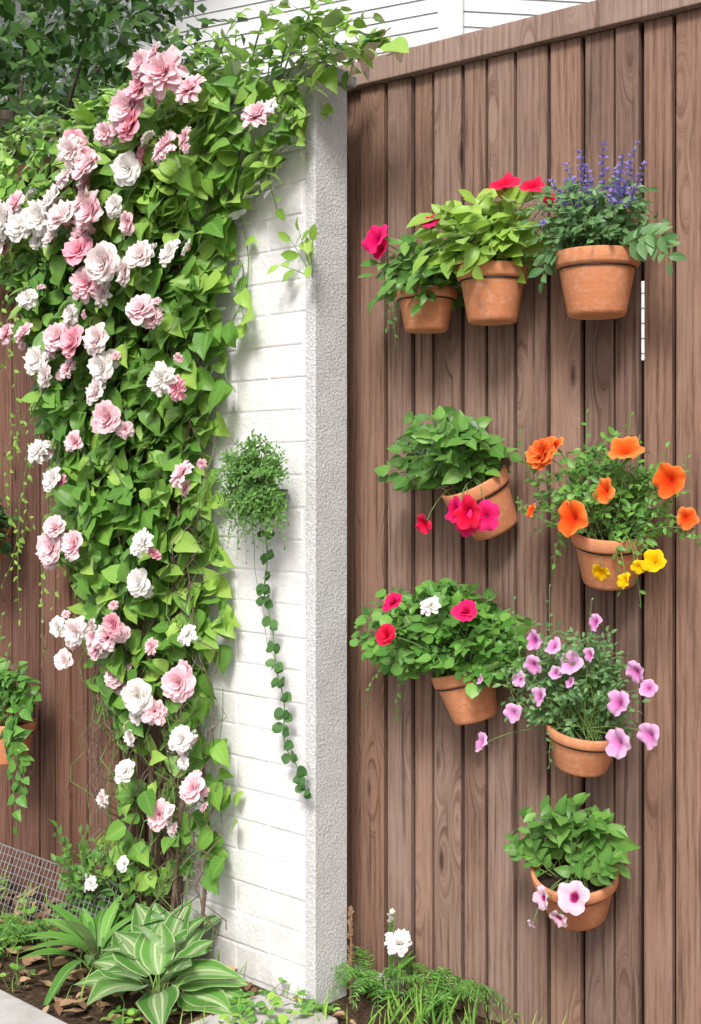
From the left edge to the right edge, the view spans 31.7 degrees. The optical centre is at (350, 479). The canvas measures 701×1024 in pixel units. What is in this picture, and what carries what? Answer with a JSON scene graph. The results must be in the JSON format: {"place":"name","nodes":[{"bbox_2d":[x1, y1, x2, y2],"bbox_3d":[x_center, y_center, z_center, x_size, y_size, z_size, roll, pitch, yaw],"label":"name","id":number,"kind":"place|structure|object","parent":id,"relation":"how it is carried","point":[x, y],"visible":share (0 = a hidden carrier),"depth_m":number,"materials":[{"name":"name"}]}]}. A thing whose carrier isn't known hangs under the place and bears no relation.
{"place":"outdoors","nodes":[
{"label":"outdoors","id":0,"kind":"place"},
{"bbox_2d":[0,989,66,1023],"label":"pavement","id":1,"kind":"structure","parent":0,"point":[14,1010],"depth_m":2.64,"materials":[{"name":"concrete"}]},
{"bbox_2d":[0,879,501,1023],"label":"ground","id":2,"kind":"structure","parent":0,"point":[34,993],"depth_m":2.77,"materials":[{"name":"soil"}]},
{"bbox_2d":[0,913,52,958],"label":"garden fern","id":3,"kind":"object","parent":2,"relation":"on","point":[17,930],"visible":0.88,"depth_m":3.05,"materials":[{"name":"green plant"}]},
{"bbox_2d":[0,843,119,954],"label":"wire edging","id":4,"kind":"object","parent":2,"relation":"on","point":[39,858],"visible":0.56,"depth_m":3.27,"materials":[{"name":"grey metal"}]},
{"bbox_2d":[0,124,178,923],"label":"wood fence","id":5,"kind":"object","parent":2,"relation":"on","point":[54,793],"visible":0.11,"depth_m":3.45,"materials":[{"name":"brown wood"}]},
{"bbox_2d":[0,497,22,561],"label":"potted dark ivy","id":6,"kind":"object","parent":5,"relation":"attached to","point":[6,547],"visible":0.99,"depth_m":3.42,"materials":[{"name":"plant"}]},
{"bbox_2d":[0,612,41,837],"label":"potted trailing plant","id":7,"kind":"object","parent":5,"relation":"attached to","point":[16,733],"visible":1,"depth_m":3.26,"materials":[{"name":"plant"}]},
{"bbox_2d":[19,894,165,1005],"bbox_3d":[-0.607,1.089,2.894,0.349,0.187,0.431,0,0,-36],"label":"strap leaf lily","id":8,"kind":"object","parent":2,"relation":"on","point":[96,932],"visible":0.65,"depth_m":2.92,"materials":[{"name":"green plant"}]},
{"bbox_2d":[49,819,145,928],"bbox_3d":[-0.636,1.007,3.105,0.379,0.307,0.123,0,0,42],"label":"leafy shrub","id":9,"kind":"object","parent":2,"relation":"on","point":[74,880],"visible":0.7,"depth_m":3.12,"materials":[{"name":"green plant"}]},
{"bbox_2d":[74,922,247,1023],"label":"variegated hosta","id":10,"kind":"object","parent":2,"relation":"on","point":[214,985],"visible":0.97,"depth_m":2.72,"materials":[{"name":"green plant"}]},
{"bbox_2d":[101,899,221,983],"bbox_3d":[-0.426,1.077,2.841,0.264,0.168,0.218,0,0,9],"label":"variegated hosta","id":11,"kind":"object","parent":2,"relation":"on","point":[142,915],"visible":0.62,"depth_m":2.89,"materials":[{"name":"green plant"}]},
{"bbox_2d":[0,882,355,1023],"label":"fallen leaves","id":12,"kind":"object","parent":2,"relation":"on","point":[60,1003],"visible":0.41,"depth_m":2.84,"materials":[{"name":"brown plant"}]},
{"bbox_2d":[0,0,408,958],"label":"climbing rose","id":13,"kind":"object","parent":2,"relation":"on","point":[100,544],"visible":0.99,"depth_m":2.90,"materials":[{"name":"green plant"}]},
{"bbox_2d":[179,83,305,997],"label":"bricks","id":14,"kind":"object","parent":2,"relation":"on","point":[273,395],"visible":0.51,"depth_m":2.82,"materials":[{"name":"white brick"}]},
{"bbox_2d":[207,429,311,798],"bbox_3d":[-0.210,0.289,2.722,0.265,0.802,0.157,0,0,42],"label":"trailing wall plant","id":15,"kind":"object","parent":14,"relation":"attached to","point":[261,496],"visible":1,"depth_m":2.71,"materials":[{"name":"green plant"}]},
{"bbox_2d":[170,61,355,114],"bbox_3d":[-0.217,-0.901,2.903,0.504,0.037,0.134,0,0,42],"label":"cap","id":16,"kind":"object","parent":14,"relation":"on","point":[351,82],"visible":0.2,"depth_m":2.75,"materials":[{"name":"stone"}]},
{"bbox_2d":[179,82,305,1004],"bbox_3d":[-0.223,0.140,2.905,0.448,2.040,0.092,0,0,42],"label":"mortar","id":17,"kind":"object","parent":2,"relation":"on","point":[303,933],"visible":0.07,"depth_m":2.79,"materials":[{"name":"paint"}]},
{"bbox_2d":[190,993,337,1023],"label":"stepping stone","id":18,"kind":"object","parent":2,"relation":"on","point":[263,1017],"visible":0.58,"depth_m":2.62,"materials":[{"name":"stone"}]},
{"bbox_2d":[0,865,592,1023],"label":"ground cover plants","id":19,"kind":"object","parent":2,"relation":"on","point":[325,1008],"visible":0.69,"depth_m":2.63,"materials":[{"name":"green plant"}]},
{"bbox_2d":[306,79,346,1004],"bbox_3d":[-0.053,0.139,2.751,0.031,2.042,0.105,0,0,43],"label":"stucco end","id":20,"kind":"object","parent":2,"relation":"on","point":[326,565],"visible":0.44,"depth_m":2.73,"materials":[{"name":"white paint"}]},
{"bbox_2d":[267,217,317,282],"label":"wall sprig","id":21,"kind":"object","parent":20,"relation":"attached to","point":[307,246],"depth_m":2.70,"materials":[{"name":"green plant"}]},
{"bbox_2d":[330,965,359,1005],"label":"garden fern","id":22,"kind":"object","parent":2,"relation":"on","point":[340,983],"visible":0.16,"depth_m":2.73,"materials":[{"name":"green plant"}]},
{"bbox_2d":[347,905,353,1003],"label":"seed stalk","id":23,"kind":"object","parent":2,"relation":"on","point":[350,935],"visible":0.82,"depth_m":2.74,"materials":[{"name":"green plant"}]},
{"bbox_2d":[347,963,403,995],"bbox_3d":[0.025,1.155,2.884,0.260,0.050,0.095,0,0,37],"label":"kerb strip","id":24,"kind":"object","parent":2,"relation":"on","point":[401,986],"visible":0.06,"depth_m":2.79,"materials":[{"name":"concrete"}]},
{"bbox_2d":[328,946,438,1016],"bbox_3d":[0.033,1.113,2.724,0.308,0.102,0.209,0,0,37],"label":"garden fern","id":25,"kind":"object","parent":2,"relation":"on","point":[371,985],"visible":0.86,"depth_m":2.72,"materials":[{"name":"green plant"}]},
{"bbox_2d":[387,908,393,1003],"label":"seed stalk","id":26,"kind":"object","parent":2,"relation":"on","point":[390,957],"visible":0.51,"depth_m":2.74,"materials":[{"name":"green plant"}]},
{"bbox_2d":[375,908,417,1009],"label":"white garden flower","id":27,"kind":"object","parent":2,"relation":"on","point":[399,941],"visible":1,"depth_m":2.70,"materials":[{"name":"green plant"}]},
{"bbox_2d":[389,957,518,1023],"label":"garden fern","id":28,"kind":"object","parent":2,"relation":"on","point":[443,998],"visible":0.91,"depth_m":2.64,"materials":[{"name":"green plant"}]},
{"bbox_2d":[336,0,700,1023],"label":"wood fence","id":29,"kind":"object","parent":2,"relation":"on","point":[436,802],"visible":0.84,"depth_m":2.60,"materials":[{"name":"brown wood"}]},
{"bbox_2d":[357,214,464,348],"bbox_3d":[0.140,-0.418,2.664,0.228,0.273,0.253,0,0,17],"label":"potted magenta petunia","id":30,"kind":"object","parent":29,"relation":"attached to","point":[427,300],"visible":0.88,"depth_m":2.62,"materials":[{"name":"plant"}]},
{"bbox_2d":[349,578,533,724],"bbox_3d":[0.175,0.362,2.600,0.457,0.310,0.273,0,0,37],"label":"potted geranium","id":31,"kind":"object","parent":29,"relation":"attached to","point":[463,658],"visible":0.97,"depth_m":2.56,"materials":[{"name":"plant"}]},
{"bbox_2d":[374,406,522,540],"bbox_3d":[0.209,-0.016,2.608,0.344,0.286,0.238,0,0,37],"label":"potted pink petunia","id":32,"kind":"object","parent":29,"relation":"attached to","point":[460,455],"visible":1,"depth_m":2.56,"materials":[{"name":"plant"}]},
{"bbox_2d":[406,172,554,325],"bbox_3d":[0.269,-0.477,2.541,0.310,0.304,0.264,0,0,1],"label":"potted flowering plant","id":33,"kind":"object","parent":29,"relation":"attached to","point":[492,276],"visible":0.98,"depth_m":2.50,"materials":[{"name":"plant"}]},
{"bbox_2d":[475,584,658,776],"bbox_3d":[0.443,0.390,2.421,0.398,0.374,0.220,0,0,37],"label":"potted mauve petunia","id":34,"kind":"object","parent":29,"relation":"attached to","point":[589,741],"visible":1,"depth_m":2.39,"materials":[{"name":"plant"}]},
{"bbox_2d":[503,792,640,930],"bbox_3d":[0.424,0.740,2.421,0.237,0.278,0.242,0,0,-5],"label":"potted pale petunia","id":35,"kind":"object","parent":29,"relation":"attached to","point":[575,884],"visible":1,"depth_m":2.39,"materials":[{"name":"plant"}]},
{"bbox_2d":[514,141,687,319],"bbox_3d":[0.482,-0.478,2.380,0.216,0.320,0.342,0,0,-31],"label":"potted lavender","id":36,"kind":"object","parent":29,"relation":"attached to","point":[590,262],"visible":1,"depth_m":2.35,"materials":[{"name":"ceramic"}]},
{"bbox_2d":[515,408,700,607],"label":"potted orange nasturtium","id":37,"kind":"object","parent":29,"relation":"attached to","point":[609,546],"visible":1,"depth_m":2.35,"materials":[{"name":"plant"}]},
{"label":"lawn","id":38,"kind":"structure","parent":0,"visible":0},
{"bbox_2d":[0,0,95,114],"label":"garden tree","id":39,"kind":"object","parent":38,"relation":"on","point":[32,46],"visible":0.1,"depth_m":7.30,"materials":[{"name":"green plant"}]},
{"bbox_2d":[0,0,222,156],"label":"garden tree","id":40,"kind":"object","parent":38,"relation":"on","point":[152,13],"visible":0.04,"depth_m":7.44,"materials":[{"name":"green plant"}]},
{"bbox_2d":[0,0,247,168],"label":"garden tree","id":41,"kind":"object","parent":38,"relation":"on","point":[87,20],"visible":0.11,"depth_m":5.56,"materials":[{"name":"green plant"}]},
{"bbox_2d":[0,0,437,151],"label":"side siding","id":42,"kind":"object","parent":38,"relation":"on","point":[414,22],"visible":0.03,"depth_m":8.54,"materials":[{"name":"white"}]},
{"bbox_2d":[464,0,643,359],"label":"front siding","id":43,"kind":"object","parent":38,"relation":"on","point":[480,14],"visible":0.05,"depth_m":8.05,"materials":[{"name":"white"}]},
{"bbox_2d":[438,0,463,39],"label":"corner trim","id":44,"kind":"structure","parent":43,"relation":"attached to","point":[450,18],"depth_m":7.95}
]}

